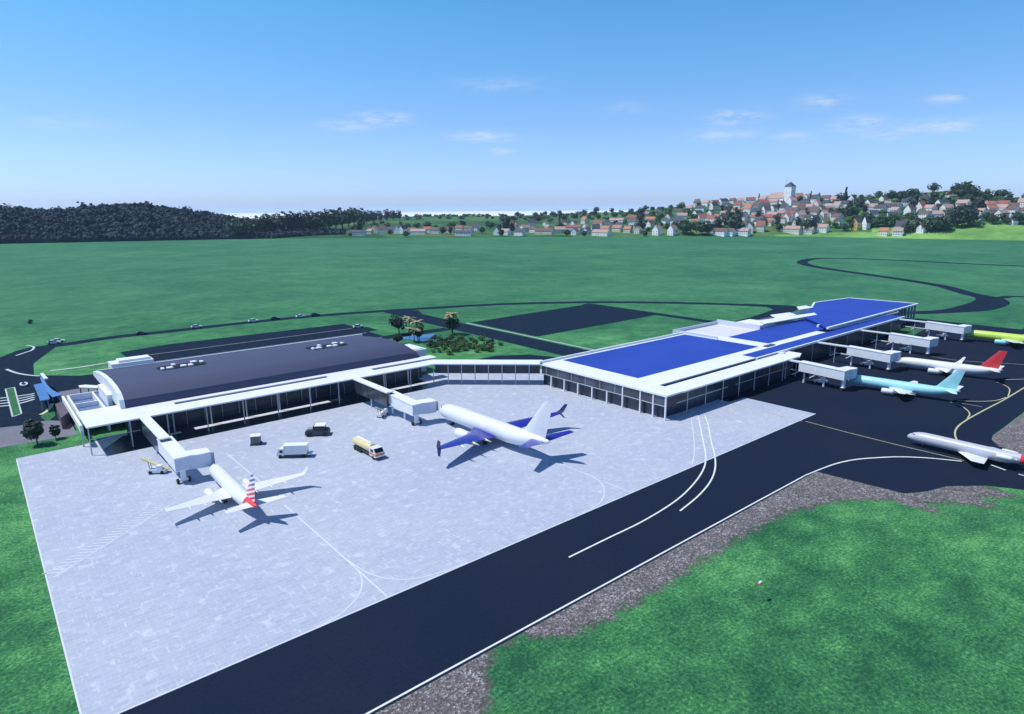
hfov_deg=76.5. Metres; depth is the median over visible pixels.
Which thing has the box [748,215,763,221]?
gable house
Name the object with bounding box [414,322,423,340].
round tree
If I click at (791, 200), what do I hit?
gable house
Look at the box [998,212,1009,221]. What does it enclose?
tree
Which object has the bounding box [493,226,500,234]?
gable house
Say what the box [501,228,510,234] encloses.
gable house
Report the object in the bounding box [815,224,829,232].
gable house
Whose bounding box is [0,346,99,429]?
forecourt
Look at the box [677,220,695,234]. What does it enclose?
tree
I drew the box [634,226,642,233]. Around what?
gable house
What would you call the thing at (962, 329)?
jet bridge
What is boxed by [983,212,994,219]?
tree
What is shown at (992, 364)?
passenger jet
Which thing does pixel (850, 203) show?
tree
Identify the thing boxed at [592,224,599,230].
gable house
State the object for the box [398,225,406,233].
gable house
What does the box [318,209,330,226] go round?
tree
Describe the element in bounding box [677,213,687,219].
gable house
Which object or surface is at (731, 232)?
gable house
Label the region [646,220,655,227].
gable house
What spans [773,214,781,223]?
tree
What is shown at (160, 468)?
belt loader
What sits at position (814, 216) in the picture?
gable house
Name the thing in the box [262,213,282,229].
tree
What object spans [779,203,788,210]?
gable house
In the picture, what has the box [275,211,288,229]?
tree
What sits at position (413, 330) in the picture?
palm tree
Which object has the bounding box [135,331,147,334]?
car
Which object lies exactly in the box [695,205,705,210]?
gable house
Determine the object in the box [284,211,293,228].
tree
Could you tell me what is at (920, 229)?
gable house
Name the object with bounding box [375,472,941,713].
gravel strip
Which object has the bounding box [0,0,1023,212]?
sky
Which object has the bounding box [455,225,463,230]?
gable house
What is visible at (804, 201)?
gable house
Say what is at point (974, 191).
tree
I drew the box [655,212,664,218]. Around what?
tree
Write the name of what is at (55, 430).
street tree
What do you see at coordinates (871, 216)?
tree
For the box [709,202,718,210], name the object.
gable house
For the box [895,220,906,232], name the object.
gable house
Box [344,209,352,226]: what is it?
tree
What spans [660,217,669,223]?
gable house
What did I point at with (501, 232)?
tree
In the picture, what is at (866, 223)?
gable house
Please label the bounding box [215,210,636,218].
sea
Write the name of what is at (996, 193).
tree
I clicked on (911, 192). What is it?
tree
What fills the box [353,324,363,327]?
car
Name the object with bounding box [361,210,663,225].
hedge trees
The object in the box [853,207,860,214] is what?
tree
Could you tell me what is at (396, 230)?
gable house
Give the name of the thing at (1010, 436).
gravel island
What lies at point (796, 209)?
gable house
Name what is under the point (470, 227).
gable house
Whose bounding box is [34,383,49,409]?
entrance canopy
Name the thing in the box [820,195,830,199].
gable house
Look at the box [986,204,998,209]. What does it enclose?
gable house
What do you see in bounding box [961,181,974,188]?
tree
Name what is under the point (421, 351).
roof block
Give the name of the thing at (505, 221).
tree
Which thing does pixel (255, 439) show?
cargo container
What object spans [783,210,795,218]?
gable house
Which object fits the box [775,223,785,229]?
tree
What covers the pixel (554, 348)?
access road
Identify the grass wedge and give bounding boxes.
[41,407,54,420]
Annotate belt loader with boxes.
[141,458,169,474]
[375,407,388,417]
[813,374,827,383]
[860,358,873,365]
[899,343,909,350]
[936,330,947,337]
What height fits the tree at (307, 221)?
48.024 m
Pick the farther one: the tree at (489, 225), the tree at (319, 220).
the tree at (489, 225)
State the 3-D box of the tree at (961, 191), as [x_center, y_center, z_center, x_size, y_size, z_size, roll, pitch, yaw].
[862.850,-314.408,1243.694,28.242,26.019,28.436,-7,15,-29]
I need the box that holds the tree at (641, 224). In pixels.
[634,220,646,228]
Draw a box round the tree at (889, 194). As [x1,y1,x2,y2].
[884,190,896,200]
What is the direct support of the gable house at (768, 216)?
on the hills at (996, 230)
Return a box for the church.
[768,182,795,202]
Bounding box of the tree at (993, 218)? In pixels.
[987,214,999,223]
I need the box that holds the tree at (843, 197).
[840,193,847,200]
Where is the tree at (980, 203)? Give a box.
[974,196,986,208]
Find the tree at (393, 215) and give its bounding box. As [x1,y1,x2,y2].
[389,210,399,220]
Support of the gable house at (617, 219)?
on the hills at (996, 230)
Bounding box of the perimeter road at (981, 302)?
[0,258,1023,366]
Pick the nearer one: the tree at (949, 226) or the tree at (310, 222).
the tree at (949, 226)
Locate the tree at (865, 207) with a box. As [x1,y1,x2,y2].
[861,203,869,211]
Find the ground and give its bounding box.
[0,237,1023,713]
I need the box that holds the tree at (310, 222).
[304,210,316,228]
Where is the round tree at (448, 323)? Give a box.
[444,317,460,332]
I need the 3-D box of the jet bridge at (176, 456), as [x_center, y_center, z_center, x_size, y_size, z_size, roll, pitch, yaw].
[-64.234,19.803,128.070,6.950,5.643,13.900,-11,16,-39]
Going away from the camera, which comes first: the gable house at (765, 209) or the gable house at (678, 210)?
the gable house at (765, 209)
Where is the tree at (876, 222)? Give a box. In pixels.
[870,217,881,226]
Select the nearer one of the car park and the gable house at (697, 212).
the car park
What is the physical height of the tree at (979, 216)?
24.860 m
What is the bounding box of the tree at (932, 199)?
[928,195,935,204]
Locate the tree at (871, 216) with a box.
[861,212,874,220]
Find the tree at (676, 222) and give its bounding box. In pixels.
[674,219,689,232]
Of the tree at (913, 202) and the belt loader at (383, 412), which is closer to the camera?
the belt loader at (383, 412)
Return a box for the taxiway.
[120,318,1023,713]
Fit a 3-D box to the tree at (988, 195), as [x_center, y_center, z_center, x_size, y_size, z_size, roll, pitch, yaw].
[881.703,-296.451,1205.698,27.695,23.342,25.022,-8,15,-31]
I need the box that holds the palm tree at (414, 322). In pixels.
[408,319,424,338]
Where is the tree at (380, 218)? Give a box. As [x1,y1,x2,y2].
[376,211,382,221]
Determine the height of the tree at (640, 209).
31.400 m
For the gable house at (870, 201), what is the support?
on the hills at (996, 230)
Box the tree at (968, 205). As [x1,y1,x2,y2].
[958,204,973,210]
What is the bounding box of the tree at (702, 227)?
[692,221,709,232]
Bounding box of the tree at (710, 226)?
[705,223,713,233]
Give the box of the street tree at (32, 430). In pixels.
[20,419,43,444]
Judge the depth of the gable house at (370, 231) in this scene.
1357.43 m
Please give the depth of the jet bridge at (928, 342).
224.88 m
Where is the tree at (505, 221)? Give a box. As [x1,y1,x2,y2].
[499,214,512,228]
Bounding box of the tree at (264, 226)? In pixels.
[260,213,270,230]
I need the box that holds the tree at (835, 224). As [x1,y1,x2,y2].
[831,220,841,227]
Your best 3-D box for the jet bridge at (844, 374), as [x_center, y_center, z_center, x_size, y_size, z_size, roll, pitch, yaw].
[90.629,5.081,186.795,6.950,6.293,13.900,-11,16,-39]
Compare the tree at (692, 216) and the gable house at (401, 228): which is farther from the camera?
the gable house at (401, 228)
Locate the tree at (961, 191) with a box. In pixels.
[953,186,970,197]
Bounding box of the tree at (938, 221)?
[927,215,951,231]
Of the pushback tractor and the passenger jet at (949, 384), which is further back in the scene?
the passenger jet at (949, 384)
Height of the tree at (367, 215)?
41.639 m
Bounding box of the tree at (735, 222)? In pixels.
[721,214,744,228]
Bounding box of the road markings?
[0,393,34,406]
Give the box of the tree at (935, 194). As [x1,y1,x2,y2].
[931,191,938,196]
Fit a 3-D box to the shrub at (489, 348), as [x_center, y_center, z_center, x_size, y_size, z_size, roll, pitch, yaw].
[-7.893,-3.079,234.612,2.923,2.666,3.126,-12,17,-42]
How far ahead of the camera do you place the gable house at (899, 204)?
1226.75 m
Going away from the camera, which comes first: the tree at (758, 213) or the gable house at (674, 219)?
the tree at (758, 213)
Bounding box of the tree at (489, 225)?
[486,222,493,228]
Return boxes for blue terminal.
[539,305,957,419]
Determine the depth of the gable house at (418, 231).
1325.30 m
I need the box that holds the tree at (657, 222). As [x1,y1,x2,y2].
[655,220,663,225]
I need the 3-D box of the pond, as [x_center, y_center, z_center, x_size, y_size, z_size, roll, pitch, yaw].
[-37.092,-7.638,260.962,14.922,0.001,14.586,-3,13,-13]
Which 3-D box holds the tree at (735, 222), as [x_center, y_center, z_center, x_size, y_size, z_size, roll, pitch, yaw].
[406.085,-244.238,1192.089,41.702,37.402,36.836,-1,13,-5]
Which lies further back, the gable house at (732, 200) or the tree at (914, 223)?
the gable house at (732, 200)
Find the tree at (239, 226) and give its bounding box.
[225,216,254,233]
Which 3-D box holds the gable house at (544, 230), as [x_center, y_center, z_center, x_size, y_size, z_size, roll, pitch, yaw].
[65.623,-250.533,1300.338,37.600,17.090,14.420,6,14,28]
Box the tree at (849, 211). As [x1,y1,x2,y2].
[840,206,857,216]
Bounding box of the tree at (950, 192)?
[943,190,957,194]
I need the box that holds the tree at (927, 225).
[922,220,935,231]
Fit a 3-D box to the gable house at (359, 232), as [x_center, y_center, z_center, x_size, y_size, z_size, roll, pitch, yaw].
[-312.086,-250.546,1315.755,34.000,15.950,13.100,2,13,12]
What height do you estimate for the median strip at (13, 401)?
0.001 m
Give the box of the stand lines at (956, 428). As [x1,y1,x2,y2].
[726,356,1023,460]
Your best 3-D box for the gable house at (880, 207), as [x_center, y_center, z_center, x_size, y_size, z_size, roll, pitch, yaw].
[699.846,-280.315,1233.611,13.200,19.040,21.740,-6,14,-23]
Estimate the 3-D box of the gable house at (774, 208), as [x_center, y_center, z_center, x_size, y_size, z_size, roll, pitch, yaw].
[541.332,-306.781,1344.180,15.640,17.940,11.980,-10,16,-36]
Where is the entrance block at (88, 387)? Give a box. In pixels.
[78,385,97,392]
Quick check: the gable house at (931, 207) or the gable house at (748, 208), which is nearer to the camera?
the gable house at (931, 207)
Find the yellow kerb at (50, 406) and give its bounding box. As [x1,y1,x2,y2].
[39,403,53,414]
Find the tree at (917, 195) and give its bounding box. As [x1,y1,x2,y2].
[912,191,927,200]
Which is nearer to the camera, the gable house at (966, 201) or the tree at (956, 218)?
the tree at (956, 218)
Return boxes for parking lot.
[471,305,652,335]
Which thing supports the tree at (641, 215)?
on the hills at (996, 230)
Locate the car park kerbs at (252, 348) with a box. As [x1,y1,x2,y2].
[150,328,400,361]
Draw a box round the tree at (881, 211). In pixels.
[879,209,887,213]
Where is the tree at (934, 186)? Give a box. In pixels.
[927,183,941,190]
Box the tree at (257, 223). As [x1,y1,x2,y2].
[251,215,263,231]
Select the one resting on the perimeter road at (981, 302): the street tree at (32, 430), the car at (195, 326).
the car at (195, 326)
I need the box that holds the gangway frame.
[871,339,909,345]
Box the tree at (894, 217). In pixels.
[888,213,899,224]
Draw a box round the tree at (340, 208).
[333,207,348,227]
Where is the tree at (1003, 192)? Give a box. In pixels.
[998,189,1011,196]
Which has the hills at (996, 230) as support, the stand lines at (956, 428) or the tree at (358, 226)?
the tree at (358, 226)
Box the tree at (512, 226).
[509,220,514,230]
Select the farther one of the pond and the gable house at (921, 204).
the gable house at (921, 204)
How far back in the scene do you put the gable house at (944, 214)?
1124.03 m
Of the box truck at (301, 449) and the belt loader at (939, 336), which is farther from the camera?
the belt loader at (939, 336)
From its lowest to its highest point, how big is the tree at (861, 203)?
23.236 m
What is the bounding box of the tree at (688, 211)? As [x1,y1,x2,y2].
[683,208,691,214]
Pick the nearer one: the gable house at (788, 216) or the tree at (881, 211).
the tree at (881, 211)
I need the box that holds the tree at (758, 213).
[755,209,763,216]
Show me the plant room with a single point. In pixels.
(130, 361)
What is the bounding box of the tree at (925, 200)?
[918,198,931,204]
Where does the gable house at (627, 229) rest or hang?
on the hills at (996, 230)
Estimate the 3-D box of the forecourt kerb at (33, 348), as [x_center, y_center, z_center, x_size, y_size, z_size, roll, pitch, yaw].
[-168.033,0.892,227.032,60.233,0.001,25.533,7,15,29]
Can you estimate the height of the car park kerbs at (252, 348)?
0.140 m
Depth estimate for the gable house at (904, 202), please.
1256.70 m
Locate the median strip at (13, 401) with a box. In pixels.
[6,388,20,415]
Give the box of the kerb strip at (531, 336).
[467,323,592,349]
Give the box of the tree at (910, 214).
[905,212,917,217]
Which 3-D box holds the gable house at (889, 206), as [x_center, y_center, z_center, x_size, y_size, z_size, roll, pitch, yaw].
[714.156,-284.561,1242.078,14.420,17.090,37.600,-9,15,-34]
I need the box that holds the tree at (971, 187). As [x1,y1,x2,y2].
[966,185,980,191]
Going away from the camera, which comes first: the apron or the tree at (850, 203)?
the apron
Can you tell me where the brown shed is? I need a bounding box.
[55,401,72,428]
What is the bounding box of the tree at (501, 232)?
[498,229,503,235]
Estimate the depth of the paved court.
186.28 m
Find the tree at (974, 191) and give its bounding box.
[969,187,982,196]
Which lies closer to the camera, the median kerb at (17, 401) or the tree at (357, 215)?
the median kerb at (17, 401)
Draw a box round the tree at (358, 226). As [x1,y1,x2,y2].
[355,218,364,229]
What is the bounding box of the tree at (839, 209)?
[834,207,844,212]
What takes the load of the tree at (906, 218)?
on the hills at (996, 230)
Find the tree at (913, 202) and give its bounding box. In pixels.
[907,198,917,208]
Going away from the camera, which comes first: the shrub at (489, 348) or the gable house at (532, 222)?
the shrub at (489, 348)
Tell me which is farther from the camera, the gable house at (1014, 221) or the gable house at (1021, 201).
the gable house at (1021, 201)
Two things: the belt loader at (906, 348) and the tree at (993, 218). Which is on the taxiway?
the belt loader at (906, 348)
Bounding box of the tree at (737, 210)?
[733,207,741,217]
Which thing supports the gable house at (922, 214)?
on the hills at (996, 230)
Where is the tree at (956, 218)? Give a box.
[949,207,965,227]
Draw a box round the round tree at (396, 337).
[392,333,402,341]
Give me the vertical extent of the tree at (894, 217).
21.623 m
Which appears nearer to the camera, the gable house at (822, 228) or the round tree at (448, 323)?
the round tree at (448, 323)
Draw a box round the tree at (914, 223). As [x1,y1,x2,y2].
[907,219,919,230]
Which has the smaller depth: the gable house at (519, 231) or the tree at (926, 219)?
the tree at (926, 219)
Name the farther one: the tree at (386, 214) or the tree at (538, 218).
the tree at (386, 214)
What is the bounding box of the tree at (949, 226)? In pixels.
[940,220,953,229]
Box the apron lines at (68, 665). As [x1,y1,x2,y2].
[16,414,813,713]
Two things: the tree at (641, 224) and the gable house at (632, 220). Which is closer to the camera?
the tree at (641, 224)
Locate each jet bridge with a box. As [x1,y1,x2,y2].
[157,436,214,483]
[387,390,437,425]
[798,360,857,390]
[846,345,901,371]
[888,332,938,355]
[925,321,971,341]
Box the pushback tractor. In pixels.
[305,422,330,436]
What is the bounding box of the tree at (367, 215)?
[364,210,370,221]
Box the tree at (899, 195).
[891,191,905,199]
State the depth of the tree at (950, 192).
1247.93 m
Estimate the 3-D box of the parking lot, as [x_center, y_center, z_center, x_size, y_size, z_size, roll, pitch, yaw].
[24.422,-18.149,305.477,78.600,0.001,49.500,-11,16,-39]
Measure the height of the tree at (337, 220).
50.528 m
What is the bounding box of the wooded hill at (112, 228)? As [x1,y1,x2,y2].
[0,201,345,243]
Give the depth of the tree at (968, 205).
1102.14 m
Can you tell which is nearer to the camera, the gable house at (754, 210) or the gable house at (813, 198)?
the gable house at (754, 210)
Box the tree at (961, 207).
[946,204,969,215]
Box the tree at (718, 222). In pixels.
[714,214,723,227]
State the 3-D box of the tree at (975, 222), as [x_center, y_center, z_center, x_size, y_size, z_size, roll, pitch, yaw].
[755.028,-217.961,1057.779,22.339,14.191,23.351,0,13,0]
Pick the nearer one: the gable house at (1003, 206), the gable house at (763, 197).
the gable house at (1003, 206)
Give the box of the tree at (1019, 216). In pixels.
[1011,211,1023,223]
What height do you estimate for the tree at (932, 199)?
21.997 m
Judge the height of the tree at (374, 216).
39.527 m
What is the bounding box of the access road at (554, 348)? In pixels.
[378,303,713,359]
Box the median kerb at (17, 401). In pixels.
[5,387,21,416]
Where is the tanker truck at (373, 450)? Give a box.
[352,436,384,459]
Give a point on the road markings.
(19, 398)
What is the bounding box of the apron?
[16,369,814,713]
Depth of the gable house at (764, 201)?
1413.29 m
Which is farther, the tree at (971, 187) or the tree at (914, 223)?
the tree at (971, 187)
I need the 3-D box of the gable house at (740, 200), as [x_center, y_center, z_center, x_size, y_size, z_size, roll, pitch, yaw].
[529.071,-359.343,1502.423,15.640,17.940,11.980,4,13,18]
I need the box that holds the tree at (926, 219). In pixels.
[920,217,934,228]
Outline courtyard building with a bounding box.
[61,390,110,446]
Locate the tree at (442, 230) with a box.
[438,227,446,233]
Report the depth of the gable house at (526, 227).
1401.40 m
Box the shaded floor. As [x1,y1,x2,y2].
[103,378,433,455]
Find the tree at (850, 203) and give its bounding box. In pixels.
[847,199,854,205]
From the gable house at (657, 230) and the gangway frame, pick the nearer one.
the gangway frame
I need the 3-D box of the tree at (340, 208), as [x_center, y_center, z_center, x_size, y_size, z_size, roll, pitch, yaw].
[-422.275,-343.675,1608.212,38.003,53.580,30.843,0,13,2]
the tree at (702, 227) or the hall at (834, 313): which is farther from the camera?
the tree at (702, 227)
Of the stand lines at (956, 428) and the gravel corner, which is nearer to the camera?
the gravel corner
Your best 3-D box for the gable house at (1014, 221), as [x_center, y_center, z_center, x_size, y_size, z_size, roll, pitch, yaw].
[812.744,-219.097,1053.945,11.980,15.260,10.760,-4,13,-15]
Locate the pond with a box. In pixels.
[403,334,434,340]
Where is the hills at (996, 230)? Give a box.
[9,191,1023,243]
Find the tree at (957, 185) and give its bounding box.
[950,182,964,189]
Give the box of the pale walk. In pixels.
[168,380,440,434]
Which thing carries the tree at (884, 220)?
on the hills at (996, 230)
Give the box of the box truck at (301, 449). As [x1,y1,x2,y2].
[277,442,312,458]
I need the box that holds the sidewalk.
[0,420,76,447]
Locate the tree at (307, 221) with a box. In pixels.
[297,210,310,227]
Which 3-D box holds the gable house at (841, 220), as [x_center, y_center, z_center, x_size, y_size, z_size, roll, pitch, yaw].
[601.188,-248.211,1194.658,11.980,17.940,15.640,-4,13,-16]
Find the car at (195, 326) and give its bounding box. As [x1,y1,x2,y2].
[191,324,201,327]
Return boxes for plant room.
[108,355,153,367]
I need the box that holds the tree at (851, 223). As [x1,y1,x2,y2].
[848,218,854,227]
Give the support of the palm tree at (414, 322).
on the ground
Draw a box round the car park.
[121,324,381,360]
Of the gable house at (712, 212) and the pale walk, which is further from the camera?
the gable house at (712, 212)
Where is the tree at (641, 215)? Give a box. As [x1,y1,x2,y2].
[637,212,644,220]
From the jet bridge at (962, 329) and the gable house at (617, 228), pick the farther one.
the gable house at (617, 228)
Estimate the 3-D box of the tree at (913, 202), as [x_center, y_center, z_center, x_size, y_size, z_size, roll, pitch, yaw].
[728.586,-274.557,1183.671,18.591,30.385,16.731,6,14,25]
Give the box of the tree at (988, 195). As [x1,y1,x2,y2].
[981,191,994,199]
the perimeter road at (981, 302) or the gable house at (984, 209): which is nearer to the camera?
the perimeter road at (981, 302)
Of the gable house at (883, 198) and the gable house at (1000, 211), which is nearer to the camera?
the gable house at (1000, 211)
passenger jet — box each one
[161,464,307,513]
[436,403,572,456]
[848,370,964,395]
[895,351,1007,375]
[907,432,1023,463]
[964,330,1023,345]
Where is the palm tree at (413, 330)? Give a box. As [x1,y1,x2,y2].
[405,327,420,341]
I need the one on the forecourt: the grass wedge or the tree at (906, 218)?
the grass wedge
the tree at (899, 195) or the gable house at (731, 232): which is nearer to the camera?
the gable house at (731, 232)
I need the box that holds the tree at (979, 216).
[974,209,983,219]
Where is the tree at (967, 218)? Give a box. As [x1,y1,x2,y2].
[948,208,977,226]
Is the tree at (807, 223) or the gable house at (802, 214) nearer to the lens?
the tree at (807, 223)
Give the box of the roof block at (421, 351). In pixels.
[405,344,426,371]
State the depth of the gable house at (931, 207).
1169.28 m
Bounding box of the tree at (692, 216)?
[689,213,696,219]
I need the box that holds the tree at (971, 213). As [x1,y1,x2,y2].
[965,207,978,226]
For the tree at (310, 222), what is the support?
on the hills at (996, 230)
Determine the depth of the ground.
109.30 m
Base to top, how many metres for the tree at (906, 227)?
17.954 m
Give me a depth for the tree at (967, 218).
1054.59 m
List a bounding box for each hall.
[93,334,419,428]
[803,298,918,329]
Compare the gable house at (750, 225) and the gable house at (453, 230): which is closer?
the gable house at (750, 225)
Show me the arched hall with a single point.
(124, 387)
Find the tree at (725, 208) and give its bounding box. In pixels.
[720,206,731,211]
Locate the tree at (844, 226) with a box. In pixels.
[839,223,850,230]
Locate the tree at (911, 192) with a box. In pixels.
[902,188,919,197]
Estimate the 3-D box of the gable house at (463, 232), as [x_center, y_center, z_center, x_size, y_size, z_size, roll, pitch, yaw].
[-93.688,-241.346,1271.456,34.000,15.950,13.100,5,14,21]
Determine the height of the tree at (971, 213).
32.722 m
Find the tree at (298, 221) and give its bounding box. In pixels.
[286,212,306,228]
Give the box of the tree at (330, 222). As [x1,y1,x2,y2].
[326,209,335,228]
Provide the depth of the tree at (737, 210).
1269.42 m
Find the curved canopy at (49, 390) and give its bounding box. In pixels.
[40,373,61,401]
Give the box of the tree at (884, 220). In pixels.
[874,215,891,226]
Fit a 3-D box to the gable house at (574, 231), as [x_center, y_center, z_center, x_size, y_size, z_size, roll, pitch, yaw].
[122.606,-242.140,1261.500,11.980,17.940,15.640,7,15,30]
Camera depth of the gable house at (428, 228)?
1374.10 m
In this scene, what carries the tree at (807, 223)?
on the hills at (996, 230)
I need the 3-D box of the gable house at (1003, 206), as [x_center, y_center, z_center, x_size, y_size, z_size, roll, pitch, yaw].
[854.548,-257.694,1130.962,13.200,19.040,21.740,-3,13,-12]
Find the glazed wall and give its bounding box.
[126,361,421,434]
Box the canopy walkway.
[76,355,541,454]
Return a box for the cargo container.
[250,433,261,445]
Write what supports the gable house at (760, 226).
on the hills at (996, 230)
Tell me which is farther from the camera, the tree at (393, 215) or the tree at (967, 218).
the tree at (393, 215)
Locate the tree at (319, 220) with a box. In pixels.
[307,212,326,227]
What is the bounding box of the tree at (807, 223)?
[798,218,814,228]
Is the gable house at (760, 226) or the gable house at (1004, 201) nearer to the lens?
the gable house at (1004, 201)
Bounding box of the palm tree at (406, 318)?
[403,316,414,332]
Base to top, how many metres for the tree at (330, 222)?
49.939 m
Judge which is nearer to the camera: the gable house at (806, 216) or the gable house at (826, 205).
the gable house at (806, 216)
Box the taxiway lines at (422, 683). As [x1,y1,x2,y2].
[365,415,1023,713]
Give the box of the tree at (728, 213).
[722,211,734,219]
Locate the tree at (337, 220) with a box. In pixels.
[331,209,347,228]
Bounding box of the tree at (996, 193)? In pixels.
[992,189,1000,195]
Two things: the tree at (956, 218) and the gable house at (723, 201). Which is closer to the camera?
the tree at (956, 218)
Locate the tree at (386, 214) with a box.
[382,209,389,220]
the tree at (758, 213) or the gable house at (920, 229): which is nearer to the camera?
the gable house at (920, 229)
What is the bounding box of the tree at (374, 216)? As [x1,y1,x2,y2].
[368,210,380,221]
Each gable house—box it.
[349,229,366,235]
[366,229,373,233]
[370,225,378,232]
[379,225,385,233]
[386,226,394,232]
[393,225,398,233]
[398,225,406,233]
[410,228,426,233]
[423,226,431,232]
[431,227,440,233]
[445,226,454,232]
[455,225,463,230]
[455,230,472,235]
[464,225,473,231]
[473,223,480,230]
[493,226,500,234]
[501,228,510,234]
[514,228,525,235]
[519,224,529,230]
[529,219,535,225]
[529,226,536,232]
[535,228,554,233]
[554,226,564,232]
[565,225,581,229]
[570,220,577,224]
[571,228,578,234]
[581,216,588,223]
[582,227,590,233]
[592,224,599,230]
[592,229,611,235]
[594,220,603,225]
[600,226,611,230]
[604,222,612,227]
[609,218,624,221]
[612,225,623,231]
[623,226,632,232]
[628,217,636,225]
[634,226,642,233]
[645,216,655,220]
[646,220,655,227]
[652,225,662,235]
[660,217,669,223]
[665,213,673,219]
[667,224,677,235]
[670,218,681,224]
[675,208,681,214]
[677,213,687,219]
[692,210,702,214]
[693,198,700,206]
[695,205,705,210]
[698,214,709,220]
[701,200,709,205]
[705,215,717,222]
[706,209,715,214]
[708,227,727,236]
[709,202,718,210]
[719,198,728,204]
[727,227,735,236]
[729,197,736,203]
[733,202,741,207]
[735,228,750,236]
[737,198,744,202]
[740,211,748,221]
[743,203,753,213]
[745,221,753,232]
[746,197,755,202]
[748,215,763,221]
[751,207,760,214]
[752,218,761,225]
[753,202,761,207]
[756,220,765,231]
[758,199,769,203]
[759,196,767,199]
[761,205,770,213]
[761,214,774,219]
[766,220,774,225]
[769,198,778,204]
[770,205,777,211]
[773,215,785,223]
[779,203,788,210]
[779,225,802,234]
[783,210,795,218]
[783,212,792,222]
[787,196,797,205]
[787,207,799,211]
[794,211,805,218]
[795,192,803,201]
[796,203,815,206]
[797,204,805,211]
[799,200,810,203]
[801,226,814,234]
[804,214,812,219]
[809,206,819,214]
[809,215,820,223]
[810,194,820,203]
[813,199,821,206]
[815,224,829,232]
[819,210,829,217]
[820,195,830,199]
[824,203,832,207]
[830,213,844,220]
[832,201,843,206]
[834,218,844,224]
[848,195,856,203]
[850,217,862,230]
[861,215,870,229]
[865,199,875,202]
[866,203,877,211]
[869,209,878,216]
[873,204,887,210]
[878,195,888,200]
[878,204,895,210]
[878,227,890,236]
[887,211,897,215]
[890,202,902,209]
[890,207,900,213]
[892,227,903,235]
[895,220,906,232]
[901,198,914,205]
[903,204,916,214]
[916,201,926,211]
[916,224,926,233]
[918,210,931,218]
[924,204,937,210]
[929,210,942,216]
[935,199,949,204]
[939,203,953,209]
[942,209,949,216]
[955,199,971,205]
[978,207,987,220]
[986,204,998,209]
[987,209,996,212]
[988,200,998,203]
[994,209,1009,219]
[997,203,1010,209]
[998,200,1011,203]
[1003,205,1020,212]
[1008,218,1018,224]
[1009,202,1019,205]
[1017,198,1023,207]
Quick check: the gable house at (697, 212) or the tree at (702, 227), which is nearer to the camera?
the tree at (702, 227)
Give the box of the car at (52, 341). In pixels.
[47,340,60,343]
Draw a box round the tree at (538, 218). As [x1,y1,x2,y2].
[534,215,543,222]
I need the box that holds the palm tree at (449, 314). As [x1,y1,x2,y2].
[443,312,458,333]
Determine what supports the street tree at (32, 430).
on the ground
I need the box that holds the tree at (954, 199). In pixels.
[950,195,962,202]
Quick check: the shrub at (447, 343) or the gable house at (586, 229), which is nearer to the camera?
the shrub at (447, 343)
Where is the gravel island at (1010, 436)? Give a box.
[992,413,1023,453]
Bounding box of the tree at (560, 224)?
[555,222,565,226]
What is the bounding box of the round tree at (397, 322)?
[388,315,406,334]
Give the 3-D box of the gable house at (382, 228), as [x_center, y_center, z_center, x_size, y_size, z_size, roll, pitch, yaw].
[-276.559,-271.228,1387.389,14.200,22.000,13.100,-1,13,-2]
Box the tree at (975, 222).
[968,219,982,224]
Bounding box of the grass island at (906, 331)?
[897,327,922,335]
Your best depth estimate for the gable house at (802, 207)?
1305.05 m
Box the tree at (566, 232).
[561,229,570,235]
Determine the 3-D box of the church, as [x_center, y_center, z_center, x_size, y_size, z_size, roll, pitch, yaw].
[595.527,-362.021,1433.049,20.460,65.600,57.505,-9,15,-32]
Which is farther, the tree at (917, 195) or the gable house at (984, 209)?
the tree at (917, 195)
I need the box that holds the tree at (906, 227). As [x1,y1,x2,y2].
[901,223,911,231]
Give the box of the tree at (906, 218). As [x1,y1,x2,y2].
[899,216,913,221]
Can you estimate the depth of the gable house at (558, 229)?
1314.43 m
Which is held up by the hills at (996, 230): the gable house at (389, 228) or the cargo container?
the gable house at (389, 228)
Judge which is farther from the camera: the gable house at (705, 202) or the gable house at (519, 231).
the gable house at (705, 202)
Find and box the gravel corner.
[894,486,1017,514]
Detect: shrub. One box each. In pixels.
[424,339,433,347]
[443,340,450,346]
[470,341,480,348]
[486,345,493,351]
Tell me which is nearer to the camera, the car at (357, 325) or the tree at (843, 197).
the car at (357, 325)
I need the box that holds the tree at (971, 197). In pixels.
[963,194,975,200]
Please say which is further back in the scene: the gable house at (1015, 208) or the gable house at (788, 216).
the gable house at (788, 216)
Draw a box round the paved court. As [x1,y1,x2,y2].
[59,388,96,399]
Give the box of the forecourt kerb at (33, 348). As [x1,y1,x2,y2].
[5,345,107,375]
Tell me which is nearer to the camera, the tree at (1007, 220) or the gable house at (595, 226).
the tree at (1007, 220)
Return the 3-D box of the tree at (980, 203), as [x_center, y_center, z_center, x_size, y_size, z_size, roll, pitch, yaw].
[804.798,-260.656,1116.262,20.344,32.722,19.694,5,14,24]
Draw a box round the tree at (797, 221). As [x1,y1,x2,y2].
[794,217,800,225]
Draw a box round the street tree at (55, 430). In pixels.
[49,425,60,438]
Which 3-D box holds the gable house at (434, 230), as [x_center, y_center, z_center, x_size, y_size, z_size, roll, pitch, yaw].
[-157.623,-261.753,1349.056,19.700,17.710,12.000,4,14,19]
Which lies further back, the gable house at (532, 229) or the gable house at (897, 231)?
the gable house at (532, 229)
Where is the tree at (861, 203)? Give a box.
[857,198,864,209]
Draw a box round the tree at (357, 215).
[347,207,365,225]
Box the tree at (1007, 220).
[1002,217,1011,223]
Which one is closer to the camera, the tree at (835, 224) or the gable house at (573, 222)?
the tree at (835, 224)
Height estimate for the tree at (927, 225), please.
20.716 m
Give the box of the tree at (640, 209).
[638,207,644,217]

